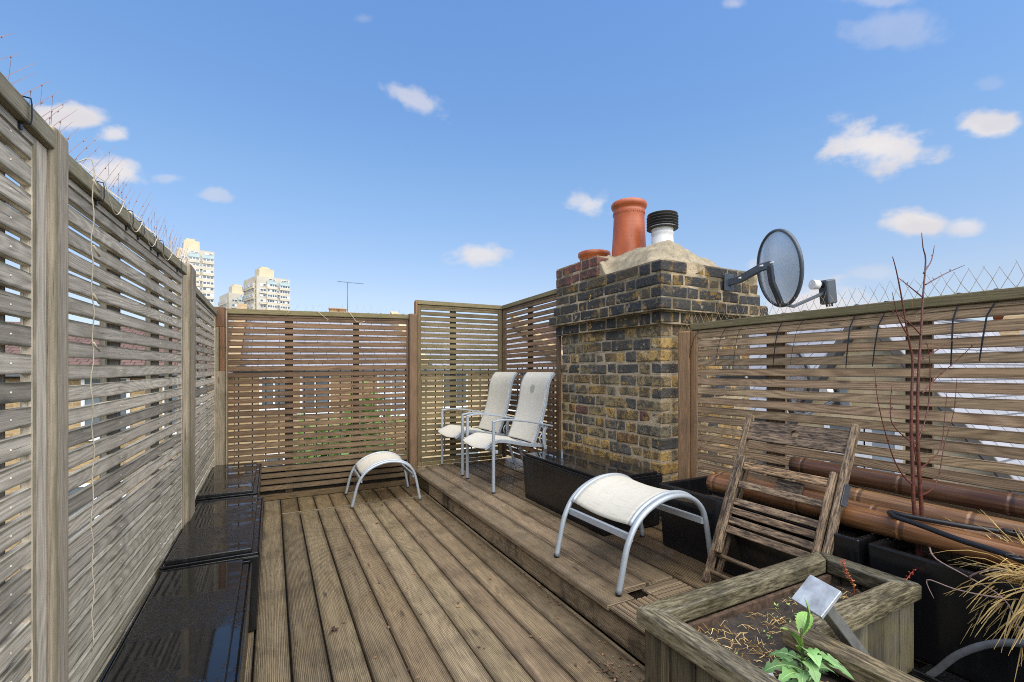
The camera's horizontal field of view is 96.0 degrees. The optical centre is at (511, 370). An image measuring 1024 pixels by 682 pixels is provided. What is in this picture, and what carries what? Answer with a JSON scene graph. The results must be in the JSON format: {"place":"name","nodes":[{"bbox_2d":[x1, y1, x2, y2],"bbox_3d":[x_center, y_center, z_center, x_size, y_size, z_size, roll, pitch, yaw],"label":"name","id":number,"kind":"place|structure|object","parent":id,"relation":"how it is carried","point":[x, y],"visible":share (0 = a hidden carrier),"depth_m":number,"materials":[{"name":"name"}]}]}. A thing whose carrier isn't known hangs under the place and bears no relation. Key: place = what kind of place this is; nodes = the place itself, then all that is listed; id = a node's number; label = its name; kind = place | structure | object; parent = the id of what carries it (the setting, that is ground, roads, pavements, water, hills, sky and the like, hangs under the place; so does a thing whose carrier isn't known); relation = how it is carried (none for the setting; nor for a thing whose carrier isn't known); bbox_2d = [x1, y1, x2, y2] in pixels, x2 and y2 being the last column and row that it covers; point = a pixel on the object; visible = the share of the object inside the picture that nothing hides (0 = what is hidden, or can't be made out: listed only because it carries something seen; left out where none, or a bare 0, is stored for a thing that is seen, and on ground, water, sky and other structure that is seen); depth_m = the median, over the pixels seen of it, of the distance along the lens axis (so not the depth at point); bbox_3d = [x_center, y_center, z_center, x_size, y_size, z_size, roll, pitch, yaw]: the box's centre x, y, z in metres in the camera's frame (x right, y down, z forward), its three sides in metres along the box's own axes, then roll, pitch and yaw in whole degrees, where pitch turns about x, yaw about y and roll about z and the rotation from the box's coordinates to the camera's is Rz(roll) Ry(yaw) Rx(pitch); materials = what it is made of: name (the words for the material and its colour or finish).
{"place":"outdoors","nodes":[
{"label":"outdoors","id":0,"kind":"place"},
{"bbox_2d":[5,321,234,581],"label":"terraced house","id":1,"kind":"structure","parent":0,"point":[16,377],"depth_m":11.77,"materials":[{"name":"brown brick"}]},
{"bbox_2d":[68,480,126,553],"bbox_3d":[-10.369,3.685,11.473,1.360,1.790,0.110,0,0,-28],"label":"window","id":2,"kind":"structure","parent":1,"relation":"in","point":[80,487],"depth_m":11.34,"materials":[{"name":"white paint"}]},
{"bbox_2d":[81,378,129,440],"bbox_3d":[-10.192,0.935,11.566,1.110,1.590,0.110,0,0,-28],"label":"window","id":3,"kind":"structure","parent":1,"relation":"in","point":[84,381],"depth_m":11.47,"materials":[{"name":"grey glass"}]},
{"bbox_2d":[162,378,202,434],"bbox_3d":[-8.773,0.885,12.304,1.060,1.590,0.110,0,0,-28],"label":"window","id":4,"kind":"structure","parent":1,"relation":"in","point":[173,387],"depth_m":12.23,"materials":[{"name":"white paint"}]},
{"bbox_2d":[228,304,423,466],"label":"terraced house","id":5,"kind":"structure","parent":0,"point":[331,309],"depth_m":14.10,"materials":[{"name":"brown brick"}]},
{"bbox_2d":[259,377,284,409],"bbox_3d":[-6.866,0.685,13.297,0.910,1.090,0.110,0,0,-28],"label":"window","id":6,"kind":"structure","parent":5,"relation":"in","point":[259,377],"depth_m":13.27,"materials":[{"name":"grey glass"}]},
{"bbox_2d":[264,453,298,466],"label":"window","id":7,"kind":"structure","parent":5,"relation":"in","point":[273,453],"depth_m":13.32,"materials":[{"name":"grey glass"}]},
{"bbox_2d":[300,376,333,413],"bbox_3d":[-5.890,0.660,13.805,1.010,1.240,0.110,0,0,-28],"label":"window","id":8,"kind":"structure","parent":5,"relation":"in","point":[312,376],"depth_m":13.84,"materials":[{"name":"grey glass"}]},
{"bbox_2d":[337,281,362,310],"bbox_3d":[-6.334,-2.693,18.123,1.001,1.566,0.300,0,0,-28],"label":"television aerial","id":9,"kind":"object","parent":5,"relation":"on","point":[347,292],"visible":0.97,"depth_m":18.05,"materials":[{"name":"grey paint"}]},
{"bbox_2d":[377,375,404,416],"bbox_3d":[-3.894,0.785,14.844,1.060,1.390,0.110,0,0,-28],"label":"window","id":10,"kind":"structure","parent":5,"relation":"in","point":[377,375],"depth_m":14.84,"materials":[{"name":"white paint"}]},
{"bbox_2d":[251,492,644,681],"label":"roof slab","id":11,"kind":"structure","parent":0,"point":[318,608],"depth_m":2.45,"materials":[{"name":"concrete"}]},
{"bbox_2d":[244,485,644,681],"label":"deck","id":12,"kind":"structure","parent":11,"relation":"on","point":[450,561],"depth_m":2.51,"materials":[{"name":"brown wood"}]},
{"bbox_2d":[46,125,67,681],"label":"fence post","id":13,"kind":"object","parent":12,"relation":"on","point":[57,413],"visible":0.47,"depth_m":1.16,"materials":[{"name":"brown wood"}]},
{"bbox_2d":[0,72,54,681],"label":"slatted fence","id":14,"kind":"object","parent":13,"relation":"attached to","point":[23,624],"visible":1,"depth_m":1.05,"materials":[{"name":"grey wood"}]},
{"bbox_2d":[17,95,32,130],"bbox_3d":[-1.100,-0.572,1.011,0.071,0.076,0.012,0,0,-28],"label":"cable tie","id":15,"kind":"object","parent":14,"relation":"attached to","point":[19,125],"visible":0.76,"depth_m":1.02,"materials":[{"name":"black plastic"}]},
{"bbox_2d":[68,154,186,681],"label":"slatted fence","id":16,"kind":"object","parent":12,"relation":"on","point":[137,529],"visible":0.84,"depth_m":1.64,"materials":[{"name":"grey wood"}]},
{"bbox_2d":[77,158,100,651],"bbox_3d":[-1.236,0.099,1.335,0.062,1.430,0.034,0,0,-28],"label":"twine","id":17,"kind":"object","parent":16,"relation":"hanging from","point":[98,254],"visible":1,"depth_m":1.34,"materials":[{"name":"beige fabric"}]},
{"bbox_2d":[0,33,188,262],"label":"bird netting","id":18,"kind":"object","parent":16,"relation":"attached to","point":[41,102],"visible":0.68,"depth_m":1.58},
{"bbox_2d":[94,181,104,205],"bbox_3d":[-1.308,-0.554,1.428,0.071,0.076,0.012,0,0,-28],"label":"cable tie","id":19,"kind":"object","parent":16,"relation":"attached to","point":[96,202],"visible":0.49,"depth_m":1.44,"materials":[{"name":"black plastic"}]},
{"bbox_2d":[79,163,172,259],"bbox_3d":[-1.450,-0.557,1.782,0.062,0.117,0.905,0,0,-26],"label":"twine","id":20,"kind":"object","parent":16,"relation":"hanging from","point":[127,213],"visible":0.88,"depth_m":1.59,"materials":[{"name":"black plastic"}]},
{"bbox_2d":[125,210,133,230],"bbox_3d":[-1.436,-0.557,1.694,0.071,0.076,0.012,0,0,-28],"label":"cable tie","id":21,"kind":"object","parent":16,"relation":"attached to","point":[126,228],"visible":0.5,"depth_m":1.71,"materials":[{"name":"black plastic"}]},
{"bbox_2d":[99,559,251,681],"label":"planter trough","id":22,"kind":"object","parent":12,"relation":"on","point":[189,624],"visible":1,"depth_m":1.61,"materials":[{"name":"black plastic"}]},
{"bbox_2d":[176,263,195,524],"bbox_3d":[-1.956,0.327,2.768,0.066,1.923,0.277,0,0,-28],"label":"fence post","id":23,"kind":"object","parent":12,"relation":"on","point":[189,374],"visible":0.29,"depth_m":2.70,"materials":[{"name":"brown wood"}]},
{"bbox_2d":[195,287,216,498],"bbox_3d":[-2.410,0.345,3.593,0.063,1.830,1.620,0,0,-28],"label":"slatted fence","id":24,"kind":"object","parent":12,"relation":"on","point":[205,428],"visible":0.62,"depth_m":3.63,"materials":[{"name":"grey wood"}]},
{"bbox_2d":[166,233,198,286],"bbox_3d":[-2.356,-0.698,3.378,0.080,0.298,2.012,0,0,-28],"label":"dry grass tuft","id":25,"kind":"object","parent":24,"relation":"on","point":[178,251],"visible":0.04,"depth_m":2.78,"materials":[{"name":"plant"}]},
{"bbox_2d":[159,496,263,631],"bbox_3d":[-1.676,1.080,2.670,0.403,0.416,1.115,0,0,-28],"label":"planter trough","id":26,"kind":"object","parent":12,"relation":"on","point":[218,531],"visible":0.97,"depth_m":2.40,"materials":[{"name":"black plastic"}]},
{"bbox_2d":[211,307,227,464],"bbox_3d":[-2.766,0.344,4.358,0.128,1.888,0.096,0,0,-28],"label":"fence post","id":27,"kind":"object","parent":12,"relation":"on","point":[221,363],"visible":0.69,"depth_m":4.33,"materials":[{"name":"brown wood"}]},
{"bbox_2d":[195,462,261,504],"bbox_3d":[-2.241,1.067,3.698,0.390,0.443,1.170,0,0,-28],"label":"planter trough","id":28,"kind":"object","parent":12,"relation":"on","point":[230,481],"visible":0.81,"depth_m":3.49,"materials":[{"name":"black plastic"}]},
{"bbox_2d":[260,479,405,500],"bbox_3d":[-1.963,1.261,4.827,1.745,0.054,0.067,0,0,-28],"label":"plinth board","id":29,"kind":"object","parent":12,"relation":"on","point":[311,492],"visible":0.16,"depth_m":4.83,"materials":[{"name":"brown wood"}]},
{"bbox_2d":[226,308,408,491],"bbox_3d":[-1.962,0.297,4.827,1.767,1.865,0.070,0,0,-28],"label":"slatted fence","id":30,"kind":"object","parent":29,"relation":"on","point":[355,358],"visible":0.93,"depth_m":4.77,"materials":[{"name":"brown wood"}]},
{"bbox_2d":[240,300,405,313],"bbox_3d":[-1.962,-0.661,4.858,1.696,0.156,0.002,0,0,-28],"label":"bird netting","id":31,"kind":"object","parent":30,"relation":"attached to","point":[322,308],"visible":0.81,"depth_m":4.82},
{"bbox_2d":[260,455,405,494],"bbox_3d":[-1.986,1.124,4.865,1.750,0.328,0.015,0,0,-28],"label":"backing board","id":32,"kind":"object","parent":12,"relation":"on","point":[327,486],"visible":0.14,"depth_m":4.85,"materials":[{"name":"brown wood"}]},
{"bbox_2d":[344,451,420,508],"bbox_3d":[-1.325,1.075,4.703,0.676,0.426,0.562,0,0,-25],"label":"arched stool","id":33,"kind":"object","parent":12,"relation":"on","point":[365,465],"visible":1,"depth_m":4.63,"materials":[{"name":"white fabric"}]},
{"bbox_2d":[408,301,417,484],"bbox_3d":[-1.135,0.239,5.283,0.128,2.098,0.180,0,0,-28],"label":"fence post","id":34,"kind":"object","parent":12,"relation":"on","point":[413,390],"visible":0.87,"depth_m":5.20,"materials":[{"name":"brown wood"}]},
{"bbox_2d":[344,494,640,681],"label":"leaf litter","id":35,"kind":"object","parent":12,"relation":"on","point":[609,668],"visible":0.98,"depth_m":2.03,"materials":[{"name":"brown plant"}]},
{"bbox_2d":[637,551,923,681],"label":"wooden planter","id":36,"kind":"object","parent":12,"relation":"on","point":[876,612],"visible":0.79,"depth_m":1.57,"materials":[{"name":"brown wood"}]},
{"bbox_2d":[727,597,798,654],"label":"seedlings","id":37,"kind":"object","parent":36,"relation":"on","point":[783,621],"visible":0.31,"depth_m":1.59,"materials":[{"name":"plant"}]},
{"bbox_2d":[698,586,856,681],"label":"straw litter","id":38,"kind":"object","parent":36,"relation":"on","point":[754,650],"visible":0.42,"depth_m":1.52,"materials":[{"name":"beige plant"}]},
{"bbox_2d":[762,598,853,681],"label":"sow thistle","id":39,"kind":"object","parent":36,"relation":"in","point":[813,666],"visible":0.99,"depth_m":1.24,"materials":[{"name":"green plant"}]},
{"bbox_2d":[791,575,869,655],"bbox_3d":[1.044,0.832,1.398,0.406,0.429,0.101,0,0,-19],"label":"plant label","id":40,"kind":"object","parent":36,"relation":"in","point":[820,596],"visible":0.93,"depth_m":1.36,"materials":[{"name":"metal"}]},
{"bbox_2d":[839,559,855,593],"bbox_3d":[1.315,0.811,1.801,0.079,0.158,0.026,0,0,-19],"label":"dock stem","id":41,"kind":"object","parent":36,"relation":"on","point":[843,563],"visible":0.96,"depth_m":1.80,"materials":[{"name":"red plant"}]},
{"bbox_2d":[415,458,971,681],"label":"deck","id":42,"kind":"structure","parent":11,"relation":"on","point":[579,575],"depth_m":2.87,"materials":[{"name":"brown wood"}]},
{"bbox_2d":[418,455,501,465],"bbox_3d":[-0.620,1.095,5.631,1.100,0.036,0.038,0,0,-28],"label":"plinth board","id":43,"kind":"object","parent":42,"relation":"on","point":[455,460],"visible":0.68,"depth_m":5.58,"materials":[{"name":"brown wood"}]},
{"bbox_2d":[415,300,502,462],"bbox_3d":[-0.631,0.121,5.666,1.138,1.910,0.070,0,0,-28],"label":"slatted fence","id":44,"kind":"object","parent":43,"relation":"on","point":[453,308],"visible":0.77,"depth_m":5.61,"materials":[{"name":"brown wood"}]},
{"bbox_2d":[438,372,517,475],"bbox_3d":[-0.396,0.563,5.313,0.780,1.100,0.664,0,0,-29],"label":"sling armchair","id":45,"kind":"object","parent":42,"relation":"on","point":[499,393],"visible":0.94,"depth_m":5.35,"materials":[{"name":"white fabric"}]},
{"bbox_2d":[502,310,503,456],"bbox_3d":[-0.103,0.145,5.923,0.043,1.930,0.047,0,0,-28],"label":"fence post","id":46,"kind":"object","parent":42,"relation":"on","point":[502,367],"visible":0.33,"depth_m":5.91,"materials":[{"name":"brown wood"}]},
{"bbox_2d":[463,372,555,493],"bbox_3d":[-0.032,0.563,4.611,0.780,1.100,0.664,0,0,-28],"label":"sling armchair","id":47,"kind":"object","parent":42,"relation":"on","point":[527,422],"visible":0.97,"depth_m":4.64,"materials":[{"name":"white fabric"}]},
{"bbox_2d":[502,289,560,459],"bbox_3d":[0.205,0.120,5.318,0.070,1.940,1.325,0,0,-28],"label":"slatted fence","id":48,"kind":"object","parent":42,"relation":"on","point":[529,303],"visible":0.6,"depth_m":5.19,"materials":[{"name":"brown wood"}]},
{"bbox_2d":[522,449,662,535],"bbox_3d":[0.591,0.918,3.690,0.545,0.389,1.120,0,0,-28],"label":"planter trough","id":49,"kind":"object","parent":42,"relation":"on","point":[554,480],"visible":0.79,"depth_m":3.56,"materials":[{"name":"black plastic"}]},
{"bbox_2d":[554,473,711,596],"bbox_3d":[0.702,0.881,2.693,0.726,0.463,0.573,0,0,-29],"label":"arched stool","id":50,"kind":"object","parent":42,"relation":"on","point":[624,499],"visible":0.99,"depth_m":2.60,"materials":[{"name":"white fabric"}]},
{"bbox_2d":[549,240,767,513],"bbox_3d":[1.282,-0.015,4.337,1.252,2.212,1.561,0,0,-28],"label":"chimney stack","id":51,"kind":"object","parent":42,"relation":"on","point":[620,379],"visible":0.79,"depth_m":3.80,"materials":[{"name":"brick"}]},
{"bbox_2d":[578,249,610,260],"bbox_3d":[0.840,-1.097,4.710,0.330,0.214,0.330,0,0,-28],"label":"chimney pot","id":52,"kind":"object","parent":51,"relation":"on","point":[585,254],"visible":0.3,"depth_m":4.58,"materials":[{"name":"brown ceramic"}]},
{"bbox_2d":[611,197,646,256],"bbox_3d":[1.101,-1.294,4.339,0.332,0.568,0.332,0,0,-28],"label":"chimney pot","id":53,"kind":"object","parent":51,"relation":"on","point":[629,224],"visible":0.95,"depth_m":4.21,"materials":[{"name":"orange ceramic"}]},
{"bbox_2d":[646,210,678,243],"bbox_3d":[1.316,-1.192,4.034,0.268,0.363,0.268,0,0,-28],"label":"flue terminal","id":54,"kind":"object","parent":51,"relation":"on","point":[662,225],"visible":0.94,"depth_m":3.95,"materials":[{"name":"white paint"}]},
{"bbox_2d":[724,229,836,307],"bbox_3d":[2.106,-0.765,3.589,0.560,0.577,0.613,0,0,-28],"label":"satellite dish","id":55,"kind":"object","parent":51,"relation":"attached to","point":[828,287],"visible":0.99,"depth_m":3.45,"materials":[{"name":"grey metal"}]},
{"bbox_2d":[716,344,849,414],"bbox_3d":[2.027,0.068,3.495,0.528,0.513,0.736,0,0,-28],"label":"satellite dish","id":56,"kind":"object","parent":51,"relation":"attached to","point":[799,389],"visible":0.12,"depth_m":3.26,"materials":[{"name":"grey metal"}]},
{"bbox_2d":[678,331,700,479],"bbox_3d":[1.321,0.409,3.434,0.085,1.408,0.152,0,0,-28],"label":"fence post","id":57,"kind":"object","parent":42,"relation":"on","point":[686,416],"visible":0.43,"depth_m":3.40,"materials":[{"name":"brown wood"}]},
{"bbox_2d":[690,286,1023,522],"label":"slatted fence","id":58,"kind":"object","parent":57,"relation":"attached to","point":[776,394],"visible":0.49,"depth_m":2.35,"materials":[{"name":"beige wood"}]},
{"bbox_2d":[773,313,782,364],"bbox_3d":[1.651,-0.190,2.810,0.098,0.328,0.045,0,0,3],"label":"cable tie","id":59,"kind":"object","parent":58,"relation":"hanging from","point":[775,341],"visible":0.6,"depth_m":2.81,"materials":[{"name":"black plastic"}]},
{"bbox_2d":[678,262,1023,330],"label":"bird netting","id":60,"kind":"object","parent":58,"relation":"attached to","point":[883,295],"visible":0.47,"depth_m":2.34,"materials":[{"name":"grey metal"}]},
{"bbox_2d":[845,304,858,367],"bbox_3d":[1.837,-0.185,2.459,0.093,0.337,0.038,0,0,-4],"label":"cable tie","id":61,"kind":"object","parent":58,"relation":"hanging from","point":[848,338],"visible":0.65,"depth_m":2.46,"materials":[{"name":"black plastic"}]},
{"bbox_2d":[872,301,888,366],"bbox_3d":[1.895,-0.188,2.341,0.098,0.332,0.045,0,0,3],"label":"cable tie","id":62,"kind":"object","parent":58,"relation":"hanging from","point":[876,335],"visible":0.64,"depth_m":2.34,"materials":[{"name":"black plastic"}]},
{"bbox_2d":[950,293,959,366],"bbox_3d":[2.031,-0.186,2.091,0.090,0.335,0.025,0,0,-16],"label":"cable tie","id":63,"kind":"object","parent":58,"relation":"hanging from","point":[952,333],"visible":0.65,"depth_m":2.08,"materials":[{"name":"black plastic"}]},
{"bbox_2d":[979,288,997,360],"bbox_3d":[2.081,-0.198,1.986,0.096,0.312,0.043,0,0,1],"label":"cable tie","id":64,"kind":"object","parent":58,"relation":"hanging from","point":[985,323],"visible":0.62,"depth_m":1.99,"materials":[{"name":"black plastic"}]},
{"bbox_2d":[659,475,885,575],"bbox_3d":[1.425,0.915,2.568,0.499,0.396,1.139,0,0,-28],"label":"planter trough","id":65,"kind":"object","parent":42,"relation":"on","point":[684,535],"visible":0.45,"depth_m":2.52,"materials":[{"name":"black plastic"}]},
{"bbox_2d":[702,413,860,581],"bbox_3d":[1.315,0.683,2.289,0.414,0.883,0.558,0,0,-28],"label":"folding chair","id":66,"kind":"object","parent":42,"relation":"on","point":[833,503],"visible":0.89,"depth_m":2.28,"materials":[{"name":"brown wood"}]},
{"bbox_2d":[912,664,968,681],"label":"drip tray","id":67,"kind":"object","parent":42,"relation":"on","point":[943,676],"visible":0.91,"depth_m":1.65,"materials":[{"name":"black plastic"}]},
{"bbox_2d":[925,639,1023,677],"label":"garden hose","id":68,"kind":"object","parent":67,"relation":"on","point":[944,664],"visible":0.87,"depth_m":1.56,"materials":[{"name":"grey rubber"}]},
{"bbox_2d":[868,537,1023,681],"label":"planter trough","id":69,"kind":"object","parent":42,"relation":"on","point":[942,623],"visible":0.5,"depth_m":1.69,"materials":[{"name":"black plastic"}]},
{"bbox_2d":[706,474,1023,570],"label":"bamboo pole","id":70,"kind":"object","parent":69,"relation":"on","point":[872,521],"visible":0.76,"depth_m":1.93,"materials":[{"name":"brown wood"}]},
{"bbox_2d":[886,510,1023,564],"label":"black hoop","id":71,"kind":"object","parent":70,"relation":"on","point":[902,517],"visible":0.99,"depth_m":1.73,"materials":[{"name":"plastic"}]},
{"bbox_2d":[715,471,1023,543],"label":"bamboo pole","id":72,"kind":"object","parent":69,"relation":"on","point":[850,502],"visible":0.21,"depth_m":2.12,"materials":[{"name":"brown wood"}]},
{"bbox_2d":[795,481,1023,532],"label":"bamboo pole","id":73,"kind":"object","parent":69,"relation":"on","point":[905,505],"visible":0.44,"depth_m":1.99,"materials":[{"name":"brown wood"}]},
{"bbox_2d":[874,233,974,556],"bbox_3d":[1.677,0.131,1.905,0.651,1.420,0.082,0,0,-21],"label":"birch sapling","id":74,"kind":"object","parent":69,"relation":"in","point":[918,548],"visible":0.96,"depth_m":1.91,"materials":[{"name":"red plant"}]},
{"bbox_2d":[926,546,1023,656],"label":"dead vine","id":75,"kind":"object","parent":69,"relation":"in","point":[999,596],"visible":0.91,"depth_m":1.61,"materials":[{"name":"brown plant"}]},
{"bbox_2d":[931,511,1023,681],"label":"dry grass clump","id":76,"kind":"object","parent":69,"relation":"in","point":[1016,577],"visible":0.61,"depth_m":1.56,"materials":[{"name":"plant"}]},
{"bbox_3d":[2.152,0.666,1.599,0.104,0.100,1.850,0,0,-28],"label":"bamboo pole","id":77,"kind":"object","parent":69,"relation":"on","visible":0},
{"bbox_2d":[788,456,1023,518],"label":"bamboo pole","id":78,"kind":"object","parent":77,"relation":"on","point":[1010,504],"visible":0.88,"depth_m":2.07,"materials":[{"name":"brown wood"}]},
{"bbox_2d":[390,311,561,466],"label":"terraced house","id":79,"kind":"structure","parent":0,"point":[393,312],"depth_m":16.71,"materials":[{"name":"brick"}]},
{"bbox_2d":[443,374,467,407],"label":"window","id":80,"kind":"structure","parent":79,"relation":"in","point":[443,374],"depth_m":15.91,"materials":[{"name":"grey glass"}]},
{"bbox_2d":[452,447,479,462],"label":"window","id":81,"kind":"structure","parent":79,"relation":"in","point":[472,447],"depth_m":16.11,"materials":[{"name":"white paint"}]},
{"bbox_2d":[508,373,525,410],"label":"window","id":82,"kind":"structure","parent":79,"relation":"in","point":[518,373],"depth_m":16.94,"materials":[{"name":"white paint"}]},
{"bbox_2d":[0,0,1023,326],"label":"sky","id":83,"kind":"structure","parent":0,"point":[457,151],"materials":[{"name":"blue"}]},
{"bbox_2d":[510,316,562,449],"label":"terraced house","id":84,"kind":"structure","parent":0,"point":[552,361],"depth_m":18.44,"materials":[{"name":"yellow brick"}]},
{"bbox_2d":[749,328,843,471],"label":"slate roofed house","id":85,"kind":"structure","parent":0,"point":[805,355],"depth_m":13.07,"materials":[{"name":"grey brick"}]},
{"bbox_2d":[993,314,1023,350],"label":"slate roofed house","id":86,"kind":"structure","parent":0,"point":[1021,348],"depth_m":8.31,"materials":[{"name":"brick"}]},
{"label":"ground","id":87,"kind":"structure","parent":0,"visible":0},
{"bbox_2d":[173,238,213,327],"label":"tower block","id":88,"kind":"structure","parent":87,"relation":"on","point":[203,264],"depth_m":220.92,"materials":[{"name":"concrete"}]},
{"bbox_2d":[203,264,213,267],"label":"window","id":89,"kind":"structure","parent":88,"relation":"in","point":[204,265],"depth_m":222.03,"materials":[{"name":"white paint"}]},
{"bbox_2d":[203,270,213,273],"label":"window","id":90,"kind":"structure","parent":88,"relation":"in","point":[204,271],"depth_m":221.70,"materials":[{"name":"white paint"}]},
{"bbox_2d":[203,276,213,278],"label":"window","id":91,"kind":"structure","parent":88,"relation":"in","point":[204,277],"depth_m":222.03,"materials":[{"name":"white paint"}]},
{"bbox_2d":[203,281,213,284],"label":"window","id":92,"kind":"structure","parent":88,"relation":"in","point":[204,282],"depth_m":221.70,"materials":[{"name":"white paint"}]},
{"bbox_2d":[203,287,213,290],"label":"window","id":93,"kind":"structure","parent":88,"relation":"in","point":[204,288],"depth_m":222.03,"materials":[{"name":"white paint"}]},
{"bbox_2d":[203,293,213,296],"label":"window","id":94,"kind":"structure","parent":88,"relation":"in","point":[205,294],"depth_m":221.70,"materials":[{"name":"white paint"}]},
{"bbox_2d":[218,284,243,327],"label":"tower block","id":95,"kind":"structure","parent":87,"relation":"on","point":[232,299],"depth_m":273.37,"materials":[{"name":"concrete"}]},
{"bbox_2d":[242,267,289,310],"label":"tower block","id":96,"kind":"structure","parent":87,"relation":"on","point":[262,287],"depth_m":245.59,"materials":[{"name":"concrete"}]},
{"bbox_2d":[284,381,405,464],"bbox_3d":[-3.936,5.254,11.396,3.877,10.080,2.920,0,0,8],"label":"garden tree","id":97,"kind":"object","parent":87,"relation":"on","point":[348,430],"visible":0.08,"depth_m":10.97,"materials":[{"name":"plant"}]},
{"bbox_2d":[750,319,1023,494],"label":"gabled house","id":98,"kind":"structure","parent":87,"relation":"on","point":[992,396],"depth_m":6.43,"materials":[{"name":"brick"}]},
{"bbox_2d":[824,425,871,468],"bbox_3d":[4.904,1.255,6.747,0.110,1.090,0.780,0,0,-28],"label":"window","id":99,"kind":"structure","parent":98,"relation":"in","point":[825,426],"depth_m":6.63,"materials":[{"name":"grey glass"}]},
{"bbox_2d":[857,429,902,473],"bbox_3d":[5.089,1.325,6.392,0.110,1.210,0.680,0,0,-28],"label":"window","id":100,"kind":"structure","parent":98,"relation":"in","point":[873,431],"depth_m":6.35,"materials":[{"name":"grey glass"}]}
]}

